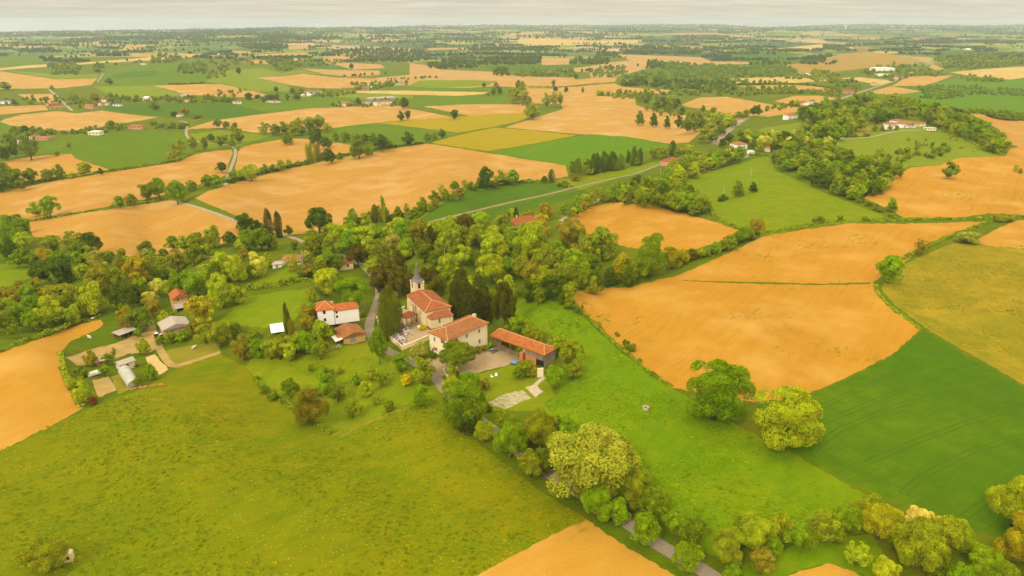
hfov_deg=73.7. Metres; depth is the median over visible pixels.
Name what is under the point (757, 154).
hedge
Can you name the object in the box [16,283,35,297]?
broadleaf tree
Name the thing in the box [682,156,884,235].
pasture
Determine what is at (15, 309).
broadleaf tree
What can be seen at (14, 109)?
ploughed field
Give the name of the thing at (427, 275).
broadleaf tree
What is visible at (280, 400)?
hedge
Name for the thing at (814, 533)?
broadleaf tree
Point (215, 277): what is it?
broadleaf tree
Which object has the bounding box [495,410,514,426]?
broadleaf tree
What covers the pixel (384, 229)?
broadleaf tree
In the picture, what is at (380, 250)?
broadleaf tree
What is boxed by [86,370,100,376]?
polytunnel
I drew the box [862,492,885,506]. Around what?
broadleaf tree
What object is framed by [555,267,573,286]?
broadleaf tree
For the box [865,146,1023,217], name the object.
ploughed field
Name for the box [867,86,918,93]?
ploughed field
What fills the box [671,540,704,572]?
broadleaf tree
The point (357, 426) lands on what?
track
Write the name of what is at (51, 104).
house
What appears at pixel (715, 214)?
hedge
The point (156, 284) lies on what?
broadleaf tree
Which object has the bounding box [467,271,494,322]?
conifer tree
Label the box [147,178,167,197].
broadleaf tree
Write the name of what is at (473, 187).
shrub
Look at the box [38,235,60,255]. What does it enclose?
broadleaf tree
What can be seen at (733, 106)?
ploughed field
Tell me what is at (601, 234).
broadleaf tree
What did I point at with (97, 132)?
barn
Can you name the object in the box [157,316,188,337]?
grey roofed hall
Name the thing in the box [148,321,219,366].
track
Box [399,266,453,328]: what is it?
church
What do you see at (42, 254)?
broadleaf tree
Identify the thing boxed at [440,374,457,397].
broadleaf tree
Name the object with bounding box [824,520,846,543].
broadleaf tree
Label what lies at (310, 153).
cypress tree
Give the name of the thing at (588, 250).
broadleaf tree
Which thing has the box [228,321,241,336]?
broadleaf tree
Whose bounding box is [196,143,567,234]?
ploughed field
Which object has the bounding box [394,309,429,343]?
churchyard
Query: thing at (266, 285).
hedge
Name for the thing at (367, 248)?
broadleaf tree
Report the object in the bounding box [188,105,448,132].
ploughed field
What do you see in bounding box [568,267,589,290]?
broadleaf tree
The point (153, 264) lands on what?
broadleaf tree
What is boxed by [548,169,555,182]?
cypress tree
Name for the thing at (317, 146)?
cypress tree
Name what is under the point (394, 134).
crop field
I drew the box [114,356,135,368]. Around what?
garden shed
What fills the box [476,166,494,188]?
broadleaf tree
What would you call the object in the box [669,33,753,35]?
ploughed field
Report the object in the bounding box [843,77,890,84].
ploughed field
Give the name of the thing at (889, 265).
broadleaf tree
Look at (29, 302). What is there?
broadleaf tree
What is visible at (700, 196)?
broadleaf tree
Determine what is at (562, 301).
shrub
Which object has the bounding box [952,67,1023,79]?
ploughed field
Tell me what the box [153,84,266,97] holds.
ploughed field
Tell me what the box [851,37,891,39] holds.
ploughed field
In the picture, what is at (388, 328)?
cypress tree
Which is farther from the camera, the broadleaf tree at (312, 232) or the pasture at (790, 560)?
the broadleaf tree at (312, 232)
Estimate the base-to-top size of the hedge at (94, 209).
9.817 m
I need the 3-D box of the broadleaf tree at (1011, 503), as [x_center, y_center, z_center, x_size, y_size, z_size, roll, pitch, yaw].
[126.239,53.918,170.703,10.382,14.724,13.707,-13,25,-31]
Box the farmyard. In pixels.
[457,344,521,377]
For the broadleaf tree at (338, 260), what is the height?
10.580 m
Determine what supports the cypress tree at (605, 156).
on the ground at (104, 336)
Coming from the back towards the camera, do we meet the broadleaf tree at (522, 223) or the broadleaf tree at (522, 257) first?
the broadleaf tree at (522, 223)
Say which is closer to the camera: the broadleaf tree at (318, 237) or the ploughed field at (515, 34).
the broadleaf tree at (318, 237)
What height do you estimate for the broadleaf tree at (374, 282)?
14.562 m
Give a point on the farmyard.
(484, 360)
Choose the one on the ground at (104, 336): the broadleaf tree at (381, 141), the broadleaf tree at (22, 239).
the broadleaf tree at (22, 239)
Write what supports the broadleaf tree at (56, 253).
on the ground at (104, 336)
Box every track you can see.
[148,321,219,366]
[339,406,408,437]
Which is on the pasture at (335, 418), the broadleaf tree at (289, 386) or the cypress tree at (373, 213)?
the broadleaf tree at (289, 386)
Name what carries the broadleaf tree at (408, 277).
on the ground at (104, 336)
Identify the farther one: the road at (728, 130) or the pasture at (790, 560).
the road at (728, 130)
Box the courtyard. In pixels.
[425,357,450,375]
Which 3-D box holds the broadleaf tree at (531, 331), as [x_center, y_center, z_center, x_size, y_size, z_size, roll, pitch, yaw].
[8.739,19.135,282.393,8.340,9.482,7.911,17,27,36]
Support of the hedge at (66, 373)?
on the ground at (104, 336)
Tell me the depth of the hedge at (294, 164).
767.50 m
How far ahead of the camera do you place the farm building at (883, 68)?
2055.10 m
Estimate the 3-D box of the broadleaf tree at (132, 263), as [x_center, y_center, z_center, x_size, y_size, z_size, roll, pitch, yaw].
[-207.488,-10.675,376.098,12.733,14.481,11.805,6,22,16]
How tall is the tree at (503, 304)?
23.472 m
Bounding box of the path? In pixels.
[533,377,544,386]
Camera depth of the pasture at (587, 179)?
670.08 m
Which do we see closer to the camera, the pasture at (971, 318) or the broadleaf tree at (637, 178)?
the pasture at (971, 318)
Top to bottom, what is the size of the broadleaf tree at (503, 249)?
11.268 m
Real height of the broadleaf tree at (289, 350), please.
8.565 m
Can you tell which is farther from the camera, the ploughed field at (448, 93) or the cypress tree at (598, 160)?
the ploughed field at (448, 93)
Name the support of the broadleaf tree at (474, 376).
on the ground at (104, 336)
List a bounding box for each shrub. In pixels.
[67,376,83,388]
[68,172,76,177]
[72,365,88,376]
[87,396,97,404]
[169,311,178,315]
[259,385,268,393]
[266,390,278,401]
[296,267,305,276]
[336,152,343,158]
[419,324,425,329]
[430,352,435,358]
[468,181,476,189]
[476,346,482,353]
[486,404,492,411]
[491,180,498,187]
[556,180,569,186]
[558,294,566,303]
[563,297,575,307]
[570,173,579,180]
[574,304,583,313]
[585,168,594,174]
[624,341,635,351]
[705,250,710,256]
[717,196,725,201]
[812,215,824,222]
[847,193,858,199]
[855,195,865,202]
[864,200,872,205]
[872,204,879,209]
[884,213,896,218]
[954,231,981,243]
[994,214,1014,221]
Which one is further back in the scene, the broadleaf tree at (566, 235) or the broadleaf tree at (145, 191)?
the broadleaf tree at (145, 191)
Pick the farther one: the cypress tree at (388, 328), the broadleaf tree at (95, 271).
the broadleaf tree at (95, 271)
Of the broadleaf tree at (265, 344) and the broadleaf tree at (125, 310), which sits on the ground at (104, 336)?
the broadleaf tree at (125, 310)
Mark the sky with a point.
(15, 15)
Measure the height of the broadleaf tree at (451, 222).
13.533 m
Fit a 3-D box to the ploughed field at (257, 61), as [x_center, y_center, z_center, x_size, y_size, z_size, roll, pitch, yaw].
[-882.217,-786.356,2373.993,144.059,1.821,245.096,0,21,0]
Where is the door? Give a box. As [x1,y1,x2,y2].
[350,336,355,342]
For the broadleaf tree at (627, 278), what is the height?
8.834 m
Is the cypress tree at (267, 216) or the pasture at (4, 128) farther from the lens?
the pasture at (4, 128)
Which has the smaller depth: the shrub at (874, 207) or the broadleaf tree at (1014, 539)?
the broadleaf tree at (1014, 539)
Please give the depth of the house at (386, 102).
1340.44 m
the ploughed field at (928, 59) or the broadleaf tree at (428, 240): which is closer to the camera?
the broadleaf tree at (428, 240)
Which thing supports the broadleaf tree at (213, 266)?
on the ground at (104, 336)
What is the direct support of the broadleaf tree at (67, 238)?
on the ground at (104, 336)
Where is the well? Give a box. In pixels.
[642,405,648,410]
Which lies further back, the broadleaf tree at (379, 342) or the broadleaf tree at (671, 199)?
the broadleaf tree at (671, 199)
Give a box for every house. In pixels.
[28,134,39,138]
[36,136,54,139]
[45,102,59,105]
[49,106,66,108]
[84,104,98,108]
[127,125,145,129]
[168,288,188,312]
[232,100,241,103]
[281,254,302,265]
[311,301,359,324]
[373,101,381,105]
[381,100,391,104]
[510,215,537,229]
[660,157,678,165]
[729,141,747,149]
[764,146,773,151]
[782,113,797,119]
[842,89,854,93]
[923,127,936,130]
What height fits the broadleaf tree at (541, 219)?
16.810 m
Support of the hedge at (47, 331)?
on the ground at (104, 336)
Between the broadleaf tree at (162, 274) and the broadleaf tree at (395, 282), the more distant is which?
the broadleaf tree at (162, 274)
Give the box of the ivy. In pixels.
[515,347,522,355]
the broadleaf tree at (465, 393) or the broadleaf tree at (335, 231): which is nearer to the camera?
the broadleaf tree at (465, 393)
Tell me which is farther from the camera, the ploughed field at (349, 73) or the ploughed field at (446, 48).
the ploughed field at (446, 48)
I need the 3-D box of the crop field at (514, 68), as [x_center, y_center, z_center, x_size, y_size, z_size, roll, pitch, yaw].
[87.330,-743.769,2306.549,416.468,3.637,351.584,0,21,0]
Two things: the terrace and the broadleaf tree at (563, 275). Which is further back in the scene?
the broadleaf tree at (563, 275)
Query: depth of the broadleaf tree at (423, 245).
377.38 m
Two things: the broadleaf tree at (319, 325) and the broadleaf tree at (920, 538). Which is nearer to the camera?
the broadleaf tree at (920, 538)
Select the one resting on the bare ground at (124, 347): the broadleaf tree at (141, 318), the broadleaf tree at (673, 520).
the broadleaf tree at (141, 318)
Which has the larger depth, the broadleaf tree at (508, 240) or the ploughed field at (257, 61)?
the ploughed field at (257, 61)
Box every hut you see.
[63,549,73,562]
[96,357,105,365]
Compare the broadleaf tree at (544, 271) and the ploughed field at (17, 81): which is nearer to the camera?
the broadleaf tree at (544, 271)
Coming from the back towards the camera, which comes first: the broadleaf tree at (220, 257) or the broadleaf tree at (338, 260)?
the broadleaf tree at (338, 260)
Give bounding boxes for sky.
[0,0,1023,31]
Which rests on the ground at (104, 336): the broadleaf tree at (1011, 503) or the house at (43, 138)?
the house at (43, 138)
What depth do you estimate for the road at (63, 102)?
1326.75 m
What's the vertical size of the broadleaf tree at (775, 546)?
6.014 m
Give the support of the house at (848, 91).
on the ground at (104, 336)
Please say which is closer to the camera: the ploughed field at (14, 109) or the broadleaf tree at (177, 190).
the broadleaf tree at (177, 190)
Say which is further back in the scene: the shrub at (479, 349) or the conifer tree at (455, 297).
the conifer tree at (455, 297)
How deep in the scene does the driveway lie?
734.94 m
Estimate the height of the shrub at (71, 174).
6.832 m
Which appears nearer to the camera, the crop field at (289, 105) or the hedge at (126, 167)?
the hedge at (126, 167)
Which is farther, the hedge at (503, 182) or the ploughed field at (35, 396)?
the hedge at (503, 182)
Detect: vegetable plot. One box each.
[92,376,115,396]
[111,373,131,393]
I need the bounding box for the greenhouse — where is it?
[118,365,138,386]
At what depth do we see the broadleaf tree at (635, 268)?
343.14 m
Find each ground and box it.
[0,56,1023,575]
[65,329,162,365]
[145,354,167,374]
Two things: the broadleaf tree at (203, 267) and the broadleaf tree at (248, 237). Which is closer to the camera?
the broadleaf tree at (203, 267)
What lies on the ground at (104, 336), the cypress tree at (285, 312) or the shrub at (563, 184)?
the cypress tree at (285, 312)
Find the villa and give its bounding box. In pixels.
[882,119,916,129]
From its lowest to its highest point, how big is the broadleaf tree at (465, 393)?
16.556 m
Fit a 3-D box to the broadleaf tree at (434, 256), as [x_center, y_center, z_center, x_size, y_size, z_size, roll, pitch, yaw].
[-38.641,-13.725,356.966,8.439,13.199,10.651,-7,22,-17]
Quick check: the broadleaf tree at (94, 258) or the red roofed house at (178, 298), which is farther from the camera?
the broadleaf tree at (94, 258)
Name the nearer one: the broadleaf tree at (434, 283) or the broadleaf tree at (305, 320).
the broadleaf tree at (305, 320)
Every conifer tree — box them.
[448,261,473,318]
[457,283,482,319]
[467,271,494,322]
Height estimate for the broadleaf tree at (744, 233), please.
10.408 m
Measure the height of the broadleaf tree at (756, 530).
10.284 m
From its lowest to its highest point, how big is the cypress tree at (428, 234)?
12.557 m
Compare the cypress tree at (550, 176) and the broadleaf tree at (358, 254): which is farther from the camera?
the cypress tree at (550, 176)
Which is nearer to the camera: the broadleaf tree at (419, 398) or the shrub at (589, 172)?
the broadleaf tree at (419, 398)
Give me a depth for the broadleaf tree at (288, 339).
268.65 m
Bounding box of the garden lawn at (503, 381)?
[478,363,554,410]
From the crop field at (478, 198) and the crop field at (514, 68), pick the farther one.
the crop field at (514, 68)
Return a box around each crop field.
[0,56,40,64]
[41,131,197,168]
[95,86,181,98]
[100,63,205,84]
[105,102,266,118]
[236,97,356,111]
[301,62,348,69]
[328,123,454,148]
[381,113,526,132]
[404,87,506,91]
[410,92,507,105]
[420,183,569,220]
[432,128,574,150]
[440,189,588,226]
[478,65,591,71]
[493,134,668,164]
[757,331,1023,538]
[877,79,1023,112]
[940,50,974,55]
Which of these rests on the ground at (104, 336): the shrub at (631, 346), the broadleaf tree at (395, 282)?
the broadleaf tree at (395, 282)
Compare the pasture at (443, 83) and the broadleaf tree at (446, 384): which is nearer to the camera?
the broadleaf tree at (446, 384)
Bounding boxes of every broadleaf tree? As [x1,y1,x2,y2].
[0,162,10,181]
[0,214,29,245]
[0,237,18,259]
[0,297,17,311]
[0,310,15,331]
[3,168,22,187]
[4,301,26,325]
[6,289,20,302]
[11,231,32,247]
[14,536,69,572]
[16,138,38,159]
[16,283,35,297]
[19,295,41,311]
[20,310,42,330]
[27,262,51,281]
[32,294,64,318]
[34,248,51,261]
[38,195,60,217]
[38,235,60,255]
[43,255,73,283]
[44,282,79,306]
[47,251,64,260]
[57,230,81,250]
[59,299,77,309]
[63,304,80,323]
[64,239,86,253]
[69,250,84,264]
[72,380,95,402]
[73,300,86,317]
[74,232,103,249]
[78,278,102,295]
[78,280,107,314]
[80,245,98,258]
[83,263,109,292]
[85,250,102,264]
[104,267,126,287]
[106,284,136,308]
[111,257,126,273]
[114,305,132,328]
[120,255,148,277]
[124,307,154,330]
[129,271,146,284]
[129,284,143,303]
[136,184,154,199]
[136,240,156,252]
[140,291,158,303]
[142,255,166,277]
[144,300,159,316]
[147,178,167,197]
[147,278,164,296]
[153,269,170,279]
[159,280,173,295]
[163,179,188,204]
[164,249,187,271]
[167,269,188,289]
[182,272,207,295]
[182,295,214,323]
[184,245,203,264]
[185,232,206,246]
[193,324,210,343]
[197,264,209,278]
[203,224,220,247]
[205,272,226,289]
[205,321,231,347]
[207,260,220,278]
[207,278,236,307]
[210,251,229,265]
[220,261,231,280]
[223,254,247,281]
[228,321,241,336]
[230,333,252,359]
[231,286,245,303]
[234,213,253,229]
[236,230,259,249]
[242,164,258,180]
[247,338,264,357]
[248,251,267,277]
[252,228,270,249]
[259,340,274,359]
[267,337,284,359]
[279,342,299,361]
[280,377,299,397]
[283,331,298,352]
[284,254,301,270]
[292,330,316,354]
[292,388,329,425]
[296,313,313,331]
[300,235,319,252]
[303,229,316,239]
[304,207,332,232]
[309,338,328,359]
[311,319,329,334]
[313,267,336,294]
[314,233,325,253]
[314,372,335,394]
[319,251,333,267]
[321,237,340,255]
[325,222,348,245]
[329,255,344,269]
[329,384,344,401]
[332,269,343,290]
[333,277,366,304]
[339,229,360,253]
[342,213,357,226]
[343,398,362,417]
[346,220,356,228]
[346,243,367,266]
[349,139,370,158]
[349,225,375,246]
[358,380,371,396]
[360,212,372,225]
[363,258,378,273]
[365,244,373,258]
[366,249,379,260]
[367,238,388,262]
[367,255,382,264]
[367,267,389,292]
[368,223,375,243]
[368,326,388,364]
[372,227,385,242]
[373,134,387,151]
[375,259,403,287]
[376,227,388,236]
[381,234,399,254]
[384,249,407,275]
[385,271,410,298]
[386,216,402,241]
[391,353,409,372]
[393,220,411,238]
[397,237,415,253]
[399,243,412,259]
[400,272,413,292]
[404,225,413,239]
[407,220,427,242]
[409,342,427,356]
[409,356,435,383]
[410,384,430,406]
[413,238,435,257]
[414,240,432,262]
[419,266,438,284]
[427,276,446,295]
[428,220,442,235]
[429,250,444,272]
[435,232,450,252]
[437,253,458,279]
[439,378,487,420]
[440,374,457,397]
[442,218,459,232]
[444,363,458,375]
[445,224,471,254]
[448,274,464,287]
[451,411,474,435]
[454,213,475,235]
[455,244,472,264]
[458,371,480,388]
[465,401,485,427]
[466,224,486,246]
[468,249,481,265]
[471,211,490,227]
[473,421,494,441]
[475,253,502,283]
[475,256,487,268]
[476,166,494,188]
[480,231,505,254]
[480,237,499,255]
[482,225,499,240]
[487,289,495,305]
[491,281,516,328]
[492,420,528,457]
[493,214,511,234]
[493,244,509,262]
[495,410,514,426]
[497,274,515,295]
[499,236,512,252]
[501,226,517,236]
[502,256,514,273]
[504,315,528,334]
[505,314,516,328]
[509,232,522,239]
[509,242,528,258]
[511,254,530,278]
[512,221,527,232]
[512,222,550,257]
[512,257,529,278]
[517,278,537,302]
[517,448,544,477]
[520,257,545,279]
[520,359,533,375]
[522,324,542,339]
[522,407,557,447]
[529,248,540,261]
[530,213,549,236]
[530,273,541,286]
[533,287,546,302]
[534,246,563,273]
[534,447,557,472]
[536,202,553,218]
[536,265,552,283]
[540,275,563,300]
[544,364,564,389]
[545,421,641,499]
[547,335,566,352]
[549,241,565,257]
[552,262,573,275]
[552,414,578,435]
[554,340,585,371]
[555,218,589,249]
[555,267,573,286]
[560,236,579,248]
[561,248,588,269]
[562,281,580,301]
[563,359,583,378]
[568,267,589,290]
[569,158,581,174]
[576,260,591,274]
[580,238,600,256]
[580,480,610,521]
[584,269,604,292]
[585,275,601,294]
[586,255,602,274]
[589,226,618,260]
[603,267,616,285]
[603,496,631,525]
[604,184,619,202]
[613,252,630,282]
[618,258,634,275]
[620,271,636,287]
[621,468,651,509]
[625,257,647,281]
[627,184,640,199]
[630,175,641,186]
[630,511,661,545]
[635,232,667,276]
[638,487,671,517]
[662,246,684,268]
[662,508,685,534]
[663,192,676,210]
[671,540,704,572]
[678,514,711,547]
[684,358,756,420]
[685,190,694,199]
[695,193,709,201]
[712,526,745,566]
[722,563,742,575]
[728,515,745,535]
[736,226,751,241]
[738,511,780,549]
[749,218,765,234]
[749,545,775,574]
[752,385,825,450]
[764,535,783,556]
[766,512,794,542]
[782,516,813,546]
[799,528,821,548]
[809,508,840,541]
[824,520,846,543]
[831,501,864,533]
[844,540,872,566]
[853,498,874,523]
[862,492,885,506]
[862,503,904,538]
[872,555,902,575]
[875,255,905,282]
[884,523,905,548]
[891,515,951,571]
[904,504,934,521]
[922,549,951,575]
[932,515,969,548]
[945,561,975,575]
[952,527,976,555]
[967,540,1004,575]
[984,475,1023,526]
[992,511,1023,562]
[995,559,1020,575]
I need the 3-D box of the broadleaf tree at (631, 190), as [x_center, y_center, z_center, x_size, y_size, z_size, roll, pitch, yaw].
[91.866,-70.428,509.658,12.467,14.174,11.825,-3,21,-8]
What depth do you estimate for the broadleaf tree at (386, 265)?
361.69 m
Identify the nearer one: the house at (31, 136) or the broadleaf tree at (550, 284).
the broadleaf tree at (550, 284)
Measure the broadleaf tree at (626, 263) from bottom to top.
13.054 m
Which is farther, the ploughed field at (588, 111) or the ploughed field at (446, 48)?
the ploughed field at (446, 48)
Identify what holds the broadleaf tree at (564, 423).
on the pasture at (663, 443)
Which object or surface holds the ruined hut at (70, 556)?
on the pasture at (211, 378)
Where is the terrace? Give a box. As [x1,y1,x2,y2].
[526,385,542,396]
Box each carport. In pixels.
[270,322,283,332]
[914,122,925,126]
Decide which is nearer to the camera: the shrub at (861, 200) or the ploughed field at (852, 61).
the shrub at (861, 200)
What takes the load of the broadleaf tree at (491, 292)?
on the ground at (104, 336)
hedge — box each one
[0,313,101,351]
[2,154,191,188]
[29,196,167,220]
[56,351,85,407]
[162,333,192,344]
[167,82,204,84]
[204,142,425,185]
[245,276,313,289]
[253,378,334,434]
[356,179,540,224]
[527,81,619,86]
[574,307,672,386]
[684,232,759,260]
[709,207,740,229]
[731,82,831,88]
[748,153,768,155]
[749,89,840,95]
[765,215,1023,233]
[874,284,922,329]
[900,218,995,260]
[985,113,1023,120]
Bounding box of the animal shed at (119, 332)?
[111,326,136,339]
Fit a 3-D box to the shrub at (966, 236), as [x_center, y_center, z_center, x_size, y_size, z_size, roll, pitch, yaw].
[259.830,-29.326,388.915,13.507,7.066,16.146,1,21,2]
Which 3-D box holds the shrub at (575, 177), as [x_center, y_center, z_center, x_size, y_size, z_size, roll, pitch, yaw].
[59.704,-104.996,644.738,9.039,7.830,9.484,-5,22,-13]
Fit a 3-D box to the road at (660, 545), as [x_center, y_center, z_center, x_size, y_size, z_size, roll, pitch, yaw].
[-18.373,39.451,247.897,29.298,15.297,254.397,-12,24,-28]
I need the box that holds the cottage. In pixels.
[334,259,353,270]
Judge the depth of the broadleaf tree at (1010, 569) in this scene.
153.69 m
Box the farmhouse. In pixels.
[427,313,488,354]
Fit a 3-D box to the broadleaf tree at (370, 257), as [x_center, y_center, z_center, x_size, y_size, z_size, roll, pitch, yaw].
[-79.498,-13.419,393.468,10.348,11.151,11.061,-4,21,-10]
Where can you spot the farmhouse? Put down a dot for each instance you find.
(471, 330)
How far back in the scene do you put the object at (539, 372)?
254.41 m
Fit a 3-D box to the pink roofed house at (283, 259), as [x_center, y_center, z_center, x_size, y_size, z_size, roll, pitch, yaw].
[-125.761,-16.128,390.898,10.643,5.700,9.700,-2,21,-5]
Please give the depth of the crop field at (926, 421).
213.02 m
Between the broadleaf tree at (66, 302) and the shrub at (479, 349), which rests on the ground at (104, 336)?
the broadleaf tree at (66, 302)
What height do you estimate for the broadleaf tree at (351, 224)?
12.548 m
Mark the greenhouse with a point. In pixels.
(126, 373)
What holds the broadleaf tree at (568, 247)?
on the ground at (104, 336)
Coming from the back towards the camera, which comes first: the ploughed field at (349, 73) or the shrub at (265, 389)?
the ploughed field at (349, 73)
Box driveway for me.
[835,130,913,138]
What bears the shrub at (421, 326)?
on the churchyard
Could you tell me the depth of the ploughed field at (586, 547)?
163.24 m
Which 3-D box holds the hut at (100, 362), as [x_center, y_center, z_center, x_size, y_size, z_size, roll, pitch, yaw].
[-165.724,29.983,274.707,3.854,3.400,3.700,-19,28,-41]
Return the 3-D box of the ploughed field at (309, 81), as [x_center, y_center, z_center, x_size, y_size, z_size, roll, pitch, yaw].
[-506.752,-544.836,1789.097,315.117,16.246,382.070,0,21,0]
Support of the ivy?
attached to the open barn at (539, 353)
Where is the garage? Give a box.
[271,260,281,268]
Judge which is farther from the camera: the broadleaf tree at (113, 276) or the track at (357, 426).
the broadleaf tree at (113, 276)
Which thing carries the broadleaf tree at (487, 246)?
on the ground at (104, 336)
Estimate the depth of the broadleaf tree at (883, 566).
155.38 m
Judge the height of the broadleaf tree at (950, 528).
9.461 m
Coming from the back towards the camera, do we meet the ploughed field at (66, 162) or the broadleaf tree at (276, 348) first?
the ploughed field at (66, 162)
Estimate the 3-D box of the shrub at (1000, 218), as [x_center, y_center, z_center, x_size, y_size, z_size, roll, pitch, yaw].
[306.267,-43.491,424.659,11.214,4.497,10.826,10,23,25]
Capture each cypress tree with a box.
[263,208,273,234]
[273,210,282,237]
[283,302,290,333]
[287,317,294,335]
[305,143,309,159]
[308,141,313,162]
[310,307,316,322]
[312,143,316,162]
[315,142,320,160]
[347,208,357,222]
[366,211,373,221]
[370,204,378,222]
[375,205,381,222]
[375,286,402,340]
[382,207,389,222]
[425,225,434,242]
[513,207,518,217]
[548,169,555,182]
[590,153,596,174]
[595,152,599,173]
[600,151,609,171]
[606,151,616,170]
[616,154,625,169]
[625,150,630,162]
[630,146,636,165]
[637,147,642,164]
[668,140,675,155]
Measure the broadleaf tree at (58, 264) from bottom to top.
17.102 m
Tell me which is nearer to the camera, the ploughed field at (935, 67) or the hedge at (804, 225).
the hedge at (804, 225)
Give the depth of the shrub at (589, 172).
678.18 m
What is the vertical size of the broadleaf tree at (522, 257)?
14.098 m
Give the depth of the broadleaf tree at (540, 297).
317.09 m
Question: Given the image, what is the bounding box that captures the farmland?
[0,24,1023,63]
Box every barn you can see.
[0,100,11,103]
[87,130,103,134]
[331,323,365,343]
[366,96,396,101]
[490,328,554,366]
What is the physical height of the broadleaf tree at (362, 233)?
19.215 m
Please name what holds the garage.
on the ground at (104, 336)
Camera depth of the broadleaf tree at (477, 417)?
210.87 m
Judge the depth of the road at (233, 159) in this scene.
826.34 m
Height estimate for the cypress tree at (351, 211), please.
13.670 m
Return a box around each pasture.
[0,123,36,133]
[0,264,33,287]
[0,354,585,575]
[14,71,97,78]
[191,130,274,147]
[206,68,328,91]
[218,288,319,327]
[245,339,442,435]
[248,268,300,284]
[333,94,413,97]
[408,80,495,87]
[410,189,470,221]
[515,298,864,554]
[556,156,682,189]
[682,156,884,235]
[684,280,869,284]
[720,50,797,62]
[739,534,900,575]
[752,123,808,133]
[835,129,1004,171]
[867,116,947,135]
[882,243,1023,384]
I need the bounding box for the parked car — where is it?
[489,348,497,352]
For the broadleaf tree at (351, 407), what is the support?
on the pasture at (335, 418)
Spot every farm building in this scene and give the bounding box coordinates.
[853,46,870,48]
[869,67,894,70]
[912,37,930,38]
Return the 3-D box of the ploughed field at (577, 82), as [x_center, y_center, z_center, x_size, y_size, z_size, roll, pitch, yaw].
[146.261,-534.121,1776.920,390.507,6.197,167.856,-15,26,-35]
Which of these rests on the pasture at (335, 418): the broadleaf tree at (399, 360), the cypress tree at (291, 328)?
the broadleaf tree at (399, 360)
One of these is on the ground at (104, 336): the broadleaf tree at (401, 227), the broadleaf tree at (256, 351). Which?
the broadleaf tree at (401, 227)
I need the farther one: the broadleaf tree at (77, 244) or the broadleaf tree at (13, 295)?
the broadleaf tree at (77, 244)
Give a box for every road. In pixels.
[48,89,73,110]
[176,202,381,297]
[181,121,236,184]
[365,297,721,575]
[428,157,679,221]
[687,154,749,176]
[711,118,749,144]
[830,62,932,103]
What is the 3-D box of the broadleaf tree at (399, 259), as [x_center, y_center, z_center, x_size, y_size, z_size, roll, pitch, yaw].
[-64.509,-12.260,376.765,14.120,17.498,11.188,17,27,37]
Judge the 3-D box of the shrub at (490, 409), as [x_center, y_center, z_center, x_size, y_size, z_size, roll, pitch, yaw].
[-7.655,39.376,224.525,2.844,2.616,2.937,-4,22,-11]
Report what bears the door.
in the barn at (350, 333)
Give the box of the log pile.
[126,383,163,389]
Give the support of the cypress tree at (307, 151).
on the ground at (104, 336)
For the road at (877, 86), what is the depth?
1546.60 m
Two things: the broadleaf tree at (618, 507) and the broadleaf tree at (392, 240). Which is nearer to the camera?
the broadleaf tree at (618, 507)
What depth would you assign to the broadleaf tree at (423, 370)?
241.41 m
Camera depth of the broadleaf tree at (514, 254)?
379.47 m
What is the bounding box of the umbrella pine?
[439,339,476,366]
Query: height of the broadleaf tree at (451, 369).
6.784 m
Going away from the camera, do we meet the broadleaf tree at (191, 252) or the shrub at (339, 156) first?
the broadleaf tree at (191, 252)
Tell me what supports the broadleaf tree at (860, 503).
on the ground at (104, 336)
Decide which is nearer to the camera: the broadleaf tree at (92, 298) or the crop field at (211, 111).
the broadleaf tree at (92, 298)
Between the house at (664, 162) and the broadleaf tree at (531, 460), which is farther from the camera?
the house at (664, 162)
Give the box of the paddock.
[158,343,220,368]
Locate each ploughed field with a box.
[0,53,201,69]
[0,71,96,88]
[0,105,47,114]
[0,150,232,220]
[0,154,108,179]
[0,320,102,449]
[1,111,156,130]
[18,94,53,103]
[29,200,240,255]
[96,45,144,47]
[129,53,187,57]
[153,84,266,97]
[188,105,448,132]
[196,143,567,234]
[232,51,250,54]
[235,139,349,169]
[243,60,267,63]
[254,53,308,56]
[257,74,377,88]
[288,45,307,49]
[305,69,379,76]
[324,55,383,69]
[345,90,487,95]
[369,63,574,87]
[372,39,398,41]
[424,104,525,115]
[428,47,479,49]
[477,519,674,575]
[495,38,642,45]
[502,78,616,87]
[505,83,699,143]
[507,32,531,35]
[542,58,568,64]
[562,54,748,77]
[569,202,737,251]
[570,221,986,401]
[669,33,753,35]
[682,97,798,116]
[732,77,825,82]
[741,85,834,90]
[775,96,834,105]
[779,44,822,49]
[786,52,919,73]
[789,563,858,575]
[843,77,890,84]
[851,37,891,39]
[852,126,870,135]
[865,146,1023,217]
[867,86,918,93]
[893,75,952,85]
[910,57,930,61]
[929,64,942,69]
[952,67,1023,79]
[974,114,1023,146]
[977,220,1023,247]
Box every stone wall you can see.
[388,335,427,349]
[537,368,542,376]
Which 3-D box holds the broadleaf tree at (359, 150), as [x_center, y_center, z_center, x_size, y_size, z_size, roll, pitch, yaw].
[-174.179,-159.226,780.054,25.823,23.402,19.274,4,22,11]
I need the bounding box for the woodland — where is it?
[0,23,1023,411]
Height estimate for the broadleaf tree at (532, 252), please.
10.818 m
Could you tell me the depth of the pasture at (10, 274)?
398.85 m
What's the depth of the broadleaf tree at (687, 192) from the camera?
496.08 m
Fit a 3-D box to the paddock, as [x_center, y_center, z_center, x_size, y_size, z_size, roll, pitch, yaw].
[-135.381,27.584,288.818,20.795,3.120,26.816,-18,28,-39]
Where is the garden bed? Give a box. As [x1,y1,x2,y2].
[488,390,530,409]

